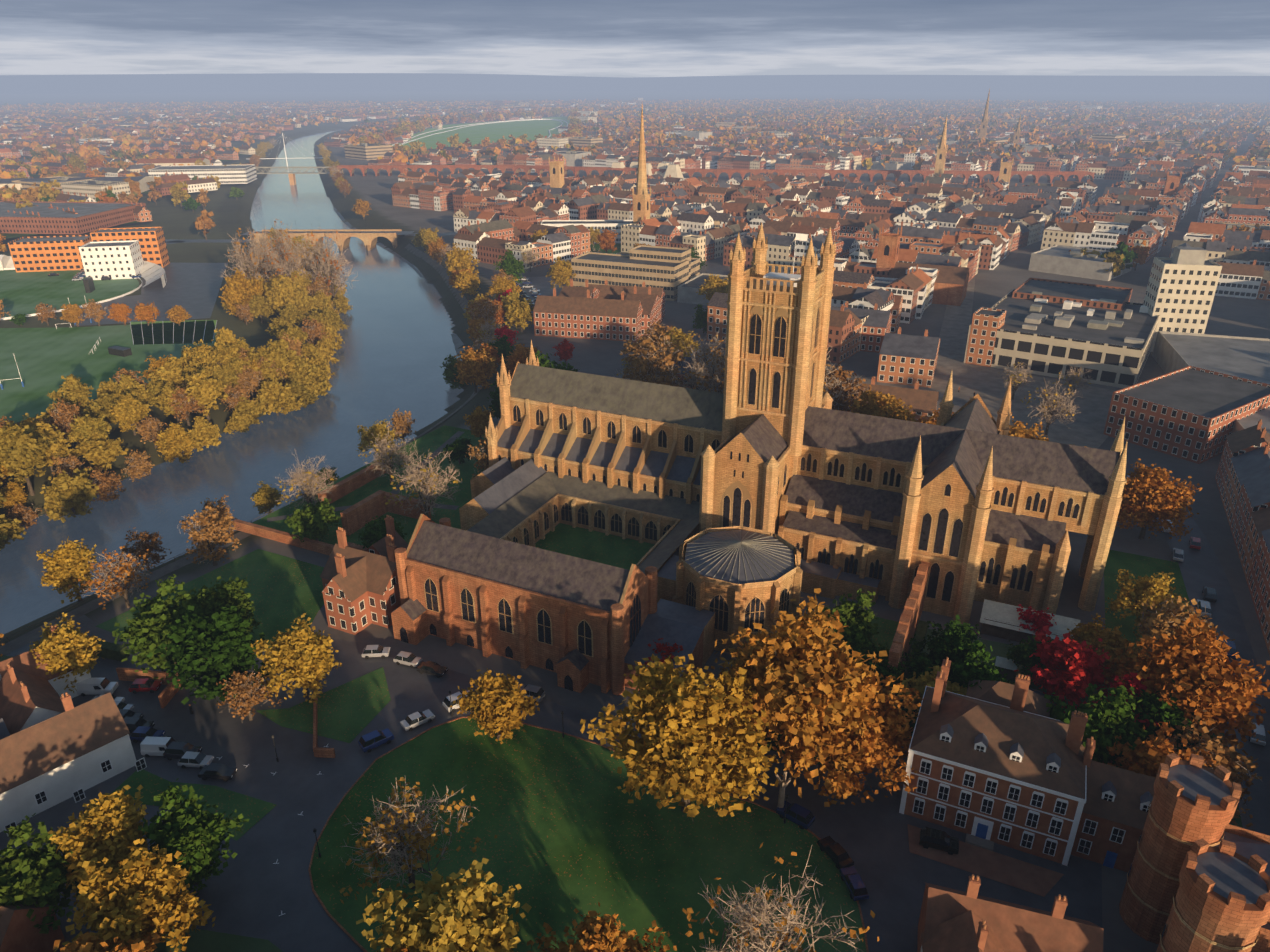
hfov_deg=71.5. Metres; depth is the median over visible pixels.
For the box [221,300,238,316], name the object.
tree
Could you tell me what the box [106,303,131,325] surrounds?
tree
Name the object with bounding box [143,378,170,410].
tree
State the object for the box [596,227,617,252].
tree
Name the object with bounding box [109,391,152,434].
tree
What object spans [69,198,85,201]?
tree
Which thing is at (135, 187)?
tree
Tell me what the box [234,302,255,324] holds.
tree
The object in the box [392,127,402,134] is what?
tree
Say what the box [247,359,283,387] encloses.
tree
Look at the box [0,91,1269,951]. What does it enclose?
ground
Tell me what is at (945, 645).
tree
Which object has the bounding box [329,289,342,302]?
tree
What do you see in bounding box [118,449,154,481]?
tree
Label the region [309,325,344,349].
tree
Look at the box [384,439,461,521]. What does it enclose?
tree
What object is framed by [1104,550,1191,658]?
lawn
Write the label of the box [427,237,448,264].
tree
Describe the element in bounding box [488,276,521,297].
tree
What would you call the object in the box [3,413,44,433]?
tree
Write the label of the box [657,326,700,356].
tree
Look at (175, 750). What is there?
car
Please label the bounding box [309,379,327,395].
tree
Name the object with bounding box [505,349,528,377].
tree
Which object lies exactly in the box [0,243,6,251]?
tree
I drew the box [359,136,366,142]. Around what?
tree
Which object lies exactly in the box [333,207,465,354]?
quay
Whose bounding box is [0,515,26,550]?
tree
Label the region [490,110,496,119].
tree
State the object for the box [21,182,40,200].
tree
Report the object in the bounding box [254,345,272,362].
tree
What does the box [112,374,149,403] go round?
tree
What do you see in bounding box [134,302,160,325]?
tree
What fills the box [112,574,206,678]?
tree
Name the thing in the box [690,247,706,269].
tree
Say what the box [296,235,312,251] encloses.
tree
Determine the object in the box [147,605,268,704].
tree
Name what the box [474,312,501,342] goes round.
tree
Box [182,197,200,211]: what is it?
tree
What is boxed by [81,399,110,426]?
tree
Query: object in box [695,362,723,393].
tree
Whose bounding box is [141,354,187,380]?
tree
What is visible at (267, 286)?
tree
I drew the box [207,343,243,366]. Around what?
tree
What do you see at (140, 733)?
car
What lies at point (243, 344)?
tree
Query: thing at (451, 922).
tree
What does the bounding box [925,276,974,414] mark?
high street
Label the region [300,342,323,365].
tree
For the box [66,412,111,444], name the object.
tree
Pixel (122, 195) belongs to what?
tree
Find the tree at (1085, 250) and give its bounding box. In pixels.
[1080,247,1099,255]
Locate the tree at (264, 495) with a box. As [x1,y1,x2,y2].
[250,481,284,513]
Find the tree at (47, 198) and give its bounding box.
[40,195,55,200]
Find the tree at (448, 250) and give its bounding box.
[436,244,452,263]
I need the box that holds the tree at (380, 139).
[376,133,383,143]
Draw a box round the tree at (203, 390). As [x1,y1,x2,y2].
[183,369,227,422]
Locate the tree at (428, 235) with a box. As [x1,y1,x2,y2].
[420,227,438,254]
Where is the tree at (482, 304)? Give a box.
[466,292,500,326]
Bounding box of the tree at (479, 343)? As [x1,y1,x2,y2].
[470,333,500,349]
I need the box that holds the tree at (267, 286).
[261,273,300,307]
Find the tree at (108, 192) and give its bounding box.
[95,189,117,201]
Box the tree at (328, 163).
[324,158,339,174]
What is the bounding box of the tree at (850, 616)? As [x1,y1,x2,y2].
[806,589,880,657]
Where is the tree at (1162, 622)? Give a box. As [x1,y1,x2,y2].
[1137,595,1234,657]
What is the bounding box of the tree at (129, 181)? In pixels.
[122,177,140,187]
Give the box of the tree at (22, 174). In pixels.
[9,170,27,177]
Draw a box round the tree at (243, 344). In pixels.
[236,337,257,355]
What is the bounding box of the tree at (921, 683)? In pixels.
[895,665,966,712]
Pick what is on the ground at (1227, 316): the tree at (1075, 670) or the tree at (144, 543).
the tree at (144, 543)
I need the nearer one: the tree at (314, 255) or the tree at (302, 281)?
the tree at (302, 281)
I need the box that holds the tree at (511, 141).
[507,134,515,144]
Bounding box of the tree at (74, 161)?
[65,155,86,171]
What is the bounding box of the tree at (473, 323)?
[464,317,497,349]
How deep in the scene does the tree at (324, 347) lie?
313.85 m
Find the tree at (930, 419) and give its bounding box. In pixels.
[906,408,954,424]
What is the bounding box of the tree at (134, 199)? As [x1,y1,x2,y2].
[123,196,138,202]
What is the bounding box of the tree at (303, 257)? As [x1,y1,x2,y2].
[270,228,325,279]
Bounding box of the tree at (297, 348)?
[279,333,309,361]
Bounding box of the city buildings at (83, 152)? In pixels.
[0,98,1269,200]
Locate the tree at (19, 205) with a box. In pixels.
[15,200,32,208]
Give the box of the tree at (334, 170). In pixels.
[328,162,344,177]
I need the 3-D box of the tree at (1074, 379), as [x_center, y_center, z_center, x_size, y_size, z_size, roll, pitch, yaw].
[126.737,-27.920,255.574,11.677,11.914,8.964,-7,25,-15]
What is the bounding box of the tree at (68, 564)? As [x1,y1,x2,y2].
[36,536,99,603]
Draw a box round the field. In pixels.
[0,320,216,424]
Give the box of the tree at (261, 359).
[250,356,286,377]
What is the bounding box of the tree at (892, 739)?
[809,686,928,804]
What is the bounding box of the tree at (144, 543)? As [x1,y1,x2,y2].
[119,527,171,571]
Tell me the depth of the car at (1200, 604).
153.01 m
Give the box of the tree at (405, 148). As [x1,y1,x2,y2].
[396,144,409,153]
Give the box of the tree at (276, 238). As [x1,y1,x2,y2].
[262,219,300,258]
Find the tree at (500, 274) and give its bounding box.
[491,269,512,286]
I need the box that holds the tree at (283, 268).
[261,238,308,282]
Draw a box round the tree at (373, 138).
[369,134,378,142]
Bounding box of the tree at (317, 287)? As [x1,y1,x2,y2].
[306,277,332,303]
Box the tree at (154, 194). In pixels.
[147,185,161,204]
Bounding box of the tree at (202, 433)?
[188,416,221,451]
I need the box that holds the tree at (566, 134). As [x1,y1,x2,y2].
[561,131,572,136]
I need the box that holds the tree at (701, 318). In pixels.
[692,304,707,332]
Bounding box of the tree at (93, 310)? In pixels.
[81,299,111,325]
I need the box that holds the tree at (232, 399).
[220,382,255,414]
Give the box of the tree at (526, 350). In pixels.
[505,342,541,361]
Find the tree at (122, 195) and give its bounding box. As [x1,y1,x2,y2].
[117,191,130,201]
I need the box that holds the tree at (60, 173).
[53,170,67,175]
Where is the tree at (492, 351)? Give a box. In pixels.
[466,343,505,380]
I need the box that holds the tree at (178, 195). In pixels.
[169,181,190,208]
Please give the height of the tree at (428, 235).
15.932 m
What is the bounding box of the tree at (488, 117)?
[485,112,490,120]
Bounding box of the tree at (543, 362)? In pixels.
[528,350,579,371]
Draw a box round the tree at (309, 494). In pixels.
[274,452,336,513]
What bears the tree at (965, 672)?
on the garden at (998, 649)
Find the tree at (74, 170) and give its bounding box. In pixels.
[67,166,81,174]
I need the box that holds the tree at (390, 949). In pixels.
[385,948,406,951]
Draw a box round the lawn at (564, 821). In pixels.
[310,718,865,951]
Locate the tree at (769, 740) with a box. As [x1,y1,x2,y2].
[756,726,784,753]
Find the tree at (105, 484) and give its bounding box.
[87,464,125,503]
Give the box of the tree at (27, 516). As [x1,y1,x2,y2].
[4,503,46,529]
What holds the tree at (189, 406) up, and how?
on the ground at (1227, 316)
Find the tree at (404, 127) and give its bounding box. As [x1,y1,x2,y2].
[400,121,409,131]
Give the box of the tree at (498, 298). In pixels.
[495,289,512,303]
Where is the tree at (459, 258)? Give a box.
[445,243,479,278]
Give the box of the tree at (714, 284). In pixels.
[696,273,728,307]
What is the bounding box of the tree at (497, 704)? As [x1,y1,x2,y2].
[450,669,539,743]
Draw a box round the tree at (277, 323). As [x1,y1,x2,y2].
[264,318,292,335]
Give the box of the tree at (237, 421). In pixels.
[223,410,258,433]
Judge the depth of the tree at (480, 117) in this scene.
1854.60 m
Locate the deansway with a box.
[703,257,729,347]
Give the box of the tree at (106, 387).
[96,378,119,398]
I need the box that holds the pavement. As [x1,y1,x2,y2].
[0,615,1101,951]
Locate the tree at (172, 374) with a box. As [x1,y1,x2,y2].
[149,355,192,388]
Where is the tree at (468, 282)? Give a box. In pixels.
[453,269,480,299]
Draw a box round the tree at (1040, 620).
[1016,604,1056,635]
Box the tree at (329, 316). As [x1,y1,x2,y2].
[304,307,339,328]
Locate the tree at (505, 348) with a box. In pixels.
[488,335,513,363]
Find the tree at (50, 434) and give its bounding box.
[27,422,77,471]
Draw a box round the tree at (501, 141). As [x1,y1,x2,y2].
[497,136,506,144]
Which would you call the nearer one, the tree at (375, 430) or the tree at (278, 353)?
the tree at (375, 430)
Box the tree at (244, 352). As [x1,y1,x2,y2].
[237,347,255,361]
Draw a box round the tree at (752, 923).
[682,843,878,951]
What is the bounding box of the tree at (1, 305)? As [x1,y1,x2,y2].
[0,300,10,320]
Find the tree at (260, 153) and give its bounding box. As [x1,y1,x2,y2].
[253,149,265,157]
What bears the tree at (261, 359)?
on the ground at (1227, 316)
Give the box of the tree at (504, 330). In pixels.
[494,325,518,345]
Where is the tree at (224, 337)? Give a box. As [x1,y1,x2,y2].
[206,326,239,352]
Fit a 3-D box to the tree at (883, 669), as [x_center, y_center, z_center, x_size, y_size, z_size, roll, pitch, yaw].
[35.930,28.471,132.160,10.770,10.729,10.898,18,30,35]
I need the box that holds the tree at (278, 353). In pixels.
[257,339,297,385]
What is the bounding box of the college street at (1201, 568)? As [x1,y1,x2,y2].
[1049,441,1269,835]
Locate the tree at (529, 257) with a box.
[519,246,540,271]
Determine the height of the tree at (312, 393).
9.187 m
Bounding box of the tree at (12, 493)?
[0,480,27,510]
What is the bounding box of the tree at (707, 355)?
[683,331,725,390]
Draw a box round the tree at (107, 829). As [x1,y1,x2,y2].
[48,784,151,894]
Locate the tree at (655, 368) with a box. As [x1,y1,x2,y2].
[626,351,688,387]
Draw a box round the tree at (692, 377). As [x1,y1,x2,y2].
[667,345,724,392]
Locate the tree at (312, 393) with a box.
[300,382,314,394]
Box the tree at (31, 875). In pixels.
[0,813,111,933]
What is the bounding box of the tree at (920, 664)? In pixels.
[905,644,953,687]
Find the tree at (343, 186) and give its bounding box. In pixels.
[337,178,353,196]
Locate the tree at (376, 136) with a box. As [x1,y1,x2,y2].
[368,132,379,138]
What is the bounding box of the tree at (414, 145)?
[408,140,425,150]
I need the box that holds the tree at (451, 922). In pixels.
[356,858,531,951]
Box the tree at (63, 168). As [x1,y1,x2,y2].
[61,164,72,171]
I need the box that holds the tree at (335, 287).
[315,271,346,293]
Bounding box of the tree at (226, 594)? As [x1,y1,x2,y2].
[180,576,260,632]
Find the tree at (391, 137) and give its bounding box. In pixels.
[385,132,394,140]
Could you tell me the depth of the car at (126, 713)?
127.83 m
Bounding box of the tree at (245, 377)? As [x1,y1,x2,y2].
[236,365,264,399]
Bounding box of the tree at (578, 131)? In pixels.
[568,128,581,136]
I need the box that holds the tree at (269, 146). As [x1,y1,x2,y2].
[265,141,273,149]
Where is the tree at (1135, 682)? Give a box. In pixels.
[1083,672,1170,740]
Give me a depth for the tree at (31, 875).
93.66 m
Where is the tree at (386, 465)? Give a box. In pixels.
[358,422,416,484]
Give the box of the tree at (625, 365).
[613,348,651,378]
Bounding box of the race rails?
[392,119,567,145]
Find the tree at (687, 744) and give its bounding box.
[580,654,782,823]
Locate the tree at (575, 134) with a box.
[571,131,579,136]
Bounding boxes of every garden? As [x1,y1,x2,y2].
[729,616,898,771]
[912,629,1242,827]
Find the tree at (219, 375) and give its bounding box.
[209,366,241,397]
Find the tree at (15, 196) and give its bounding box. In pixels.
[9,192,19,200]
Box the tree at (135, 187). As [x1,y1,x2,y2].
[130,182,142,198]
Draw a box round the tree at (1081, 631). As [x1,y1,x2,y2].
[1067,614,1109,651]
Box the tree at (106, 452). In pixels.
[73,432,128,472]
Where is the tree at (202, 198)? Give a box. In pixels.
[195,188,209,209]
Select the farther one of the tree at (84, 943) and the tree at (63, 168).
the tree at (63, 168)
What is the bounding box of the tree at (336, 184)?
[334,176,349,192]
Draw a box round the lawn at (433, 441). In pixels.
[253,425,486,545]
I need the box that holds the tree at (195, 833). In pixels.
[138,778,248,896]
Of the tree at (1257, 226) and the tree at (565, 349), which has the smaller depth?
the tree at (565, 349)
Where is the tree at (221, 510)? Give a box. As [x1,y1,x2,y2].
[201,495,236,531]
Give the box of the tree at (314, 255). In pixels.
[295,232,338,280]
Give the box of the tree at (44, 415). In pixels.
[31,401,61,423]
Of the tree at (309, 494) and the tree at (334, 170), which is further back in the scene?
the tree at (334, 170)
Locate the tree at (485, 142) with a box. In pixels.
[481,137,489,146]
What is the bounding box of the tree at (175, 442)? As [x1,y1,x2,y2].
[154,422,195,462]
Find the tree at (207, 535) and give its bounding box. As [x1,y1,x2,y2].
[177,498,240,565]
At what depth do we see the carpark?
396.00 m
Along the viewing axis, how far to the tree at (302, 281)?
372.19 m
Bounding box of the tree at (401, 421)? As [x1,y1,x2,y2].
[388,409,415,444]
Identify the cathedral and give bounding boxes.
[485,222,1126,623]
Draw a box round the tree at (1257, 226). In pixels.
[1254,223,1263,230]
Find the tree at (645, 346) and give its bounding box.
[620,327,687,384]
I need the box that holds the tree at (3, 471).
[0,465,12,487]
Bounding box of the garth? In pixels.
[535,523,654,569]
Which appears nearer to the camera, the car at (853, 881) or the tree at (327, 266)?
the car at (853, 881)
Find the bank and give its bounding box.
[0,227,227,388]
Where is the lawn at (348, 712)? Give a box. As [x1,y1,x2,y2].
[257,667,390,742]
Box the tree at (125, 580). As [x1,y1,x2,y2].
[68,546,152,609]
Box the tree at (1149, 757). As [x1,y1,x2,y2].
[1106,721,1215,777]
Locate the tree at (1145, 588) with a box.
[1105,569,1183,639]
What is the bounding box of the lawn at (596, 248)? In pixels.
[591,243,620,253]
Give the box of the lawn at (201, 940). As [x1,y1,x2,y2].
[153,926,282,951]
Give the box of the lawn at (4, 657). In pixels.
[0,655,11,661]
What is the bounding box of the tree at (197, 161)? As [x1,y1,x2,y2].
[194,159,205,164]
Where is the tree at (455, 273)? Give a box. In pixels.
[449,269,472,289]
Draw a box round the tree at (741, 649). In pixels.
[721,632,765,673]
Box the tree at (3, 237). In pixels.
[0,233,6,245]
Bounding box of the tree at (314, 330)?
[301,316,329,346]
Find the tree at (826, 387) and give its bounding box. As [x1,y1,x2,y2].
[823,343,851,409]
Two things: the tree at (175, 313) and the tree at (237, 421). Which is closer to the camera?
the tree at (237, 421)
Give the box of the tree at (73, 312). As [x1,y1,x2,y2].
[59,303,84,326]
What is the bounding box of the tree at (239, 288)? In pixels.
[219,268,266,318]
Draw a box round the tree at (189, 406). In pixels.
[165,385,206,425]
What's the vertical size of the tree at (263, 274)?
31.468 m
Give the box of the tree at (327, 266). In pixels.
[296,229,358,305]
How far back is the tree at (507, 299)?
338.32 m
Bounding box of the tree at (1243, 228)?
[1231,224,1249,231]
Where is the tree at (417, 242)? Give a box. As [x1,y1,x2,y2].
[412,227,425,250]
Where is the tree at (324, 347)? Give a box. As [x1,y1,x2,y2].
[308,338,338,363]
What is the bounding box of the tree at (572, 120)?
[569,117,581,123]
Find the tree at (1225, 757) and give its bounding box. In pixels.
[1147,709,1261,827]
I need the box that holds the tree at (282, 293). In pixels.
[265,277,301,314]
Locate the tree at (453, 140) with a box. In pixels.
[447,134,461,147]
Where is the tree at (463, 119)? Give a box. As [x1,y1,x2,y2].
[460,115,466,122]
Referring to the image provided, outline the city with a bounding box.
[0,97,1269,363]
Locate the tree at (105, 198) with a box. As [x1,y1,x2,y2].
[98,192,117,201]
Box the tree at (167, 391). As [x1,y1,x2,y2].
[156,383,187,422]
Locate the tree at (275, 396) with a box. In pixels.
[257,377,302,415]
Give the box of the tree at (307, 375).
[284,356,331,396]
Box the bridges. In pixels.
[241,133,1094,250]
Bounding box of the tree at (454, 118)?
[452,115,457,123]
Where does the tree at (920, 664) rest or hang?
on the garden at (998, 649)
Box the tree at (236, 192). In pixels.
[229,187,244,198]
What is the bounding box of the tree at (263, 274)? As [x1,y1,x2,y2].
[235,227,282,281]
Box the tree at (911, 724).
[898,701,919,740]
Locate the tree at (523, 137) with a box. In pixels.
[517,134,529,142]
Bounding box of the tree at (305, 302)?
[288,288,320,315]
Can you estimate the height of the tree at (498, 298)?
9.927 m
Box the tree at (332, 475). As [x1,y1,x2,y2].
[317,466,338,485]
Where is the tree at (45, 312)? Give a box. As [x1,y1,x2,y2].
[34,302,56,324]
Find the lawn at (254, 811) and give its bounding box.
[106,770,275,840]
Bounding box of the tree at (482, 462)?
[465,435,488,478]
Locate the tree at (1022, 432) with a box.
[1008,416,1048,441]
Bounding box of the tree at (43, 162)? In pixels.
[41,157,55,164]
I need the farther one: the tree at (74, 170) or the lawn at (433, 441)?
the tree at (74, 170)
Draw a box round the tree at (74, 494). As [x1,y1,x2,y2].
[40,468,102,522]
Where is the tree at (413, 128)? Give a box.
[408,122,416,131]
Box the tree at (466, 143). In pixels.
[462,138,471,146]
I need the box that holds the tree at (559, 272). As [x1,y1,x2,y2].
[546,256,575,288]
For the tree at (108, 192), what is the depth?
635.55 m
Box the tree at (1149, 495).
[1115,458,1201,541]
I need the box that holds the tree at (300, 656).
[251,613,341,703]
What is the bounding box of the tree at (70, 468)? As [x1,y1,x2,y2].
[51,454,91,476]
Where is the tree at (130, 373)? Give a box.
[111,368,148,388]
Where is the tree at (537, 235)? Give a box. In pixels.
[529,229,547,242]
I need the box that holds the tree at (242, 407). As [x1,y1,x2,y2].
[232,394,268,425]
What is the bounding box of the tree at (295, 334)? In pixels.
[275,323,307,352]
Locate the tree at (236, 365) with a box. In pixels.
[212,357,250,387]
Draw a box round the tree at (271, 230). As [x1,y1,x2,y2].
[266,227,287,244]
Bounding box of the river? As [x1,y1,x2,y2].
[0,129,463,633]
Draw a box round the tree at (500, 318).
[477,299,505,323]
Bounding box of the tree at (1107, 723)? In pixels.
[1044,683,1148,768]
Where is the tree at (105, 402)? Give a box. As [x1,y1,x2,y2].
[84,392,117,430]
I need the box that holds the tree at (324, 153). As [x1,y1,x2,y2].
[318,147,330,159]
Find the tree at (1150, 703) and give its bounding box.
[1125,679,1224,750]
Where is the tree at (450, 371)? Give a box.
[440,354,467,388]
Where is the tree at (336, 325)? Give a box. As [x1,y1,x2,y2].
[330,309,347,330]
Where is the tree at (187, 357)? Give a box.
[180,348,201,366]
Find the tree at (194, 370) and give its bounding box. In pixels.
[181,359,221,383]
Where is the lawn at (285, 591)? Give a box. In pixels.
[95,549,323,647]
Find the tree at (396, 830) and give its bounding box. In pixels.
[340,773,496,904]
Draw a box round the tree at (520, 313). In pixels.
[504,296,533,331]
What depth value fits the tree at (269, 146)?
1172.13 m
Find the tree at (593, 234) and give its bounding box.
[589,226,600,245]
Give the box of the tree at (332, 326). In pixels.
[312,314,335,329]
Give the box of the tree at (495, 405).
[487,381,500,418]
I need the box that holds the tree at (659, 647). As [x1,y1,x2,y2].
[642,638,682,688]
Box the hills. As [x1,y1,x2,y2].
[0,73,1269,93]
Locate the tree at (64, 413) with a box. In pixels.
[39,398,82,439]
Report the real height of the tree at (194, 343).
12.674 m
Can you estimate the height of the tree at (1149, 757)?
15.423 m
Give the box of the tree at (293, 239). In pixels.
[290,236,303,251]
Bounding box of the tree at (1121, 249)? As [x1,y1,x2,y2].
[1100,242,1138,269]
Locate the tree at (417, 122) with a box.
[410,120,423,133]
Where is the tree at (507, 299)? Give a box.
[500,289,523,311]
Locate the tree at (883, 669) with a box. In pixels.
[846,629,909,691]
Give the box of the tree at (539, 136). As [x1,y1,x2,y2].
[533,134,543,140]
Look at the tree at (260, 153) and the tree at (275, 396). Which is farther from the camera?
the tree at (260, 153)
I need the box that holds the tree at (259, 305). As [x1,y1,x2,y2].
[248,293,275,322]
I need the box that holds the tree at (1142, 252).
[1127,240,1150,270]
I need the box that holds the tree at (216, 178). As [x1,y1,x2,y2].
[202,175,220,187]
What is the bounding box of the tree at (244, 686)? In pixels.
[216,670,283,720]
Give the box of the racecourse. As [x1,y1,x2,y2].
[389,116,569,152]
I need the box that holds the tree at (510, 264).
[493,249,526,283]
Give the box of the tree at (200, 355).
[183,339,213,367]
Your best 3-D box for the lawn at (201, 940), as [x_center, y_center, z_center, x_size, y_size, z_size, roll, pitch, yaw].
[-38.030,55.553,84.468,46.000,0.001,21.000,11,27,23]
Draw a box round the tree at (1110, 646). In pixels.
[1075,627,1148,689]
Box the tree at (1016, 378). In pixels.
[999,362,1036,399]
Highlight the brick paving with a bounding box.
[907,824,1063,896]
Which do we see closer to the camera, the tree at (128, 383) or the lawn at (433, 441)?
the lawn at (433, 441)
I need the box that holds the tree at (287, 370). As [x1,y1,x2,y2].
[276,358,314,384]
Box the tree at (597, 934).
[527,902,676,951]
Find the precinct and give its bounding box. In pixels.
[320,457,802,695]
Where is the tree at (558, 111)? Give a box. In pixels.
[554,108,560,115]
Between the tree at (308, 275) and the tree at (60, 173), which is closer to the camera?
the tree at (308, 275)
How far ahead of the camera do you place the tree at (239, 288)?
347.65 m
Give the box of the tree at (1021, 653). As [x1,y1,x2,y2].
[1003,635,1054,683]
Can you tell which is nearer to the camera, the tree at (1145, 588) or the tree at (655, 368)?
the tree at (1145, 588)
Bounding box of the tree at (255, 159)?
[249,155,259,166]
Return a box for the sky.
[0,0,1269,77]
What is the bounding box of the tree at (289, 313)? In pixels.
[277,303,306,325]
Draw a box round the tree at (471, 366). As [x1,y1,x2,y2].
[454,346,496,393]
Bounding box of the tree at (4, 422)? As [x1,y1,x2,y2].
[0,416,22,427]
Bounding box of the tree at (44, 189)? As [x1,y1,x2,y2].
[37,179,61,200]
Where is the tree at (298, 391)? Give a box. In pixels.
[284,379,318,409]
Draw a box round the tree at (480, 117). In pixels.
[478,114,484,120]
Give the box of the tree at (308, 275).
[298,267,311,278]
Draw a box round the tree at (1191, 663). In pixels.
[1094,609,1269,760]
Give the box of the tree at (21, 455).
[0,422,53,495]
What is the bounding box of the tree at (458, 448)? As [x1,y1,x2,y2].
[442,437,472,463]
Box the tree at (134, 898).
[54,839,215,951]
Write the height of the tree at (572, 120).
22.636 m
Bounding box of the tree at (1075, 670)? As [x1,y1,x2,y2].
[1014,626,1114,712]
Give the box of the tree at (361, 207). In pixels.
[352,199,371,218]
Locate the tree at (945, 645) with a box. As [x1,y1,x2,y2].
[904,614,981,683]
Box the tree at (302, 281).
[289,270,313,294]
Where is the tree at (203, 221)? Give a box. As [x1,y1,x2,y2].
[194,209,215,239]
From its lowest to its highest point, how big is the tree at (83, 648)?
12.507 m
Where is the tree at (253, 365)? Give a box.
[248,359,272,388]
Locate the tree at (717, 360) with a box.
[708,348,725,389]
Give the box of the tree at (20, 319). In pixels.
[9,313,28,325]
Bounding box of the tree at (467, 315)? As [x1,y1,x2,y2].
[463,293,493,320]
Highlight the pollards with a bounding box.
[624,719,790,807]
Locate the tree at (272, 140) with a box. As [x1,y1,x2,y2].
[269,137,277,145]
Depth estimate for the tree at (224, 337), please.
278.96 m
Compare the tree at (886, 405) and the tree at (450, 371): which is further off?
the tree at (450, 371)
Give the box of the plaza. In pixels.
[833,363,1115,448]
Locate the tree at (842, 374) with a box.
[823,362,873,412]
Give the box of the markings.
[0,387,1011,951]
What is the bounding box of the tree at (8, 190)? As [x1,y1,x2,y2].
[0,187,15,193]
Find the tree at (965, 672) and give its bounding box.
[947,637,1015,688]
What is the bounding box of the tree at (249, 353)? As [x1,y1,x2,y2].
[237,349,259,368]
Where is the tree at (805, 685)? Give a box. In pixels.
[705,588,903,806]
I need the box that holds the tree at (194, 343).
[181,342,198,356]
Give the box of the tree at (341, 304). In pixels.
[333,295,352,313]
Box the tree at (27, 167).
[14,161,30,172]
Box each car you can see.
[48,273,59,276]
[72,277,81,280]
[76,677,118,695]
[92,694,124,701]
[101,276,111,279]
[115,701,134,710]
[119,709,143,718]
[124,717,154,732]
[128,678,161,693]
[130,726,164,742]
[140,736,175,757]
[163,741,201,759]
[177,751,213,769]
[198,763,237,781]
[358,728,393,751]
[362,645,389,658]
[393,651,421,667]
[400,709,434,730]
[416,661,447,677]
[442,691,467,711]
[518,684,545,702]
[523,284,532,287]
[529,288,539,292]
[776,800,814,829]
[817,836,853,868]
[839,866,868,900]
[919,827,958,854]
[1162,520,1172,532]
[1172,548,1183,561]
[1189,536,1200,549]
[1196,599,1211,617]
[1202,586,1216,601]
[1221,640,1236,658]
[1249,722,1265,745]
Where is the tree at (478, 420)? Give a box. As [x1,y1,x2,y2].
[463,405,494,442]
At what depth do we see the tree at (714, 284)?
345.14 m
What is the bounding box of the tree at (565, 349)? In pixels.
[552,338,574,362]
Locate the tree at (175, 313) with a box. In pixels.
[165,305,190,325]
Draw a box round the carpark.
[513,275,571,320]
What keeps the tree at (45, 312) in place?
on the ground at (1227, 316)
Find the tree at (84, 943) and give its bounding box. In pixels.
[53,929,164,951]
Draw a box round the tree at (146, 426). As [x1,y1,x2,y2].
[135,415,168,447]
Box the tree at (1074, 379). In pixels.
[1052,360,1091,398]
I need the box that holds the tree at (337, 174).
[331,172,343,182]
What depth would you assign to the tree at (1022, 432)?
199.59 m
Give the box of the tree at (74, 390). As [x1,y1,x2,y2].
[47,374,93,416]
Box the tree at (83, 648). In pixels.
[29,612,105,692]
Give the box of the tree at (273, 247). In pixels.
[267,228,305,275]
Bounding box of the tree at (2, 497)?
[0,492,6,517]
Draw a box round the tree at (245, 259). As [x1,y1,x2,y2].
[217,228,278,285]
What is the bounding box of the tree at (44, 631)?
[29,621,85,649]
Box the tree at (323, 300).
[309,290,333,315]
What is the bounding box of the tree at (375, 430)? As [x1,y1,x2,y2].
[356,419,397,456]
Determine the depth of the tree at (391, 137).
1236.49 m
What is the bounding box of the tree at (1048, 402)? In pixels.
[1020,372,1082,434]
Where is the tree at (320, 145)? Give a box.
[317,143,326,150]
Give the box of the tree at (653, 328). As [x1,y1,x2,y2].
[624,319,672,351]
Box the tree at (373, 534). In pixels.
[357,515,406,548]
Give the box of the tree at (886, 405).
[848,387,915,421]
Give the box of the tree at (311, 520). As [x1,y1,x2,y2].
[284,498,340,542]
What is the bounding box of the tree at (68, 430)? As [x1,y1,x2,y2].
[52,416,79,446]
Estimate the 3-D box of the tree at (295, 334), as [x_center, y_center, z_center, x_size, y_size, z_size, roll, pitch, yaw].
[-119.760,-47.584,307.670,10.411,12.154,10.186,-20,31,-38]
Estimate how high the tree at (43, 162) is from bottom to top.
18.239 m
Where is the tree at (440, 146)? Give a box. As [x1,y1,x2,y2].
[436,142,445,149]
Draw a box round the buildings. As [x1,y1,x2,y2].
[0,419,1269,951]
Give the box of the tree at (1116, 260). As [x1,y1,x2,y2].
[1103,251,1124,276]
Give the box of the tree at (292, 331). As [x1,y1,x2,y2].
[274,326,308,344]
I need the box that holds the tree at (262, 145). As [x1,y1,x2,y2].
[255,141,266,151]
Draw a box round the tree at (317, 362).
[308,355,335,384]
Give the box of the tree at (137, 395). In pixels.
[114,387,148,420]
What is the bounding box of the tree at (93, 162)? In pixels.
[86,158,104,169]
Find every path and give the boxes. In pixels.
[0,244,486,655]
[267,503,458,521]
[390,431,463,493]

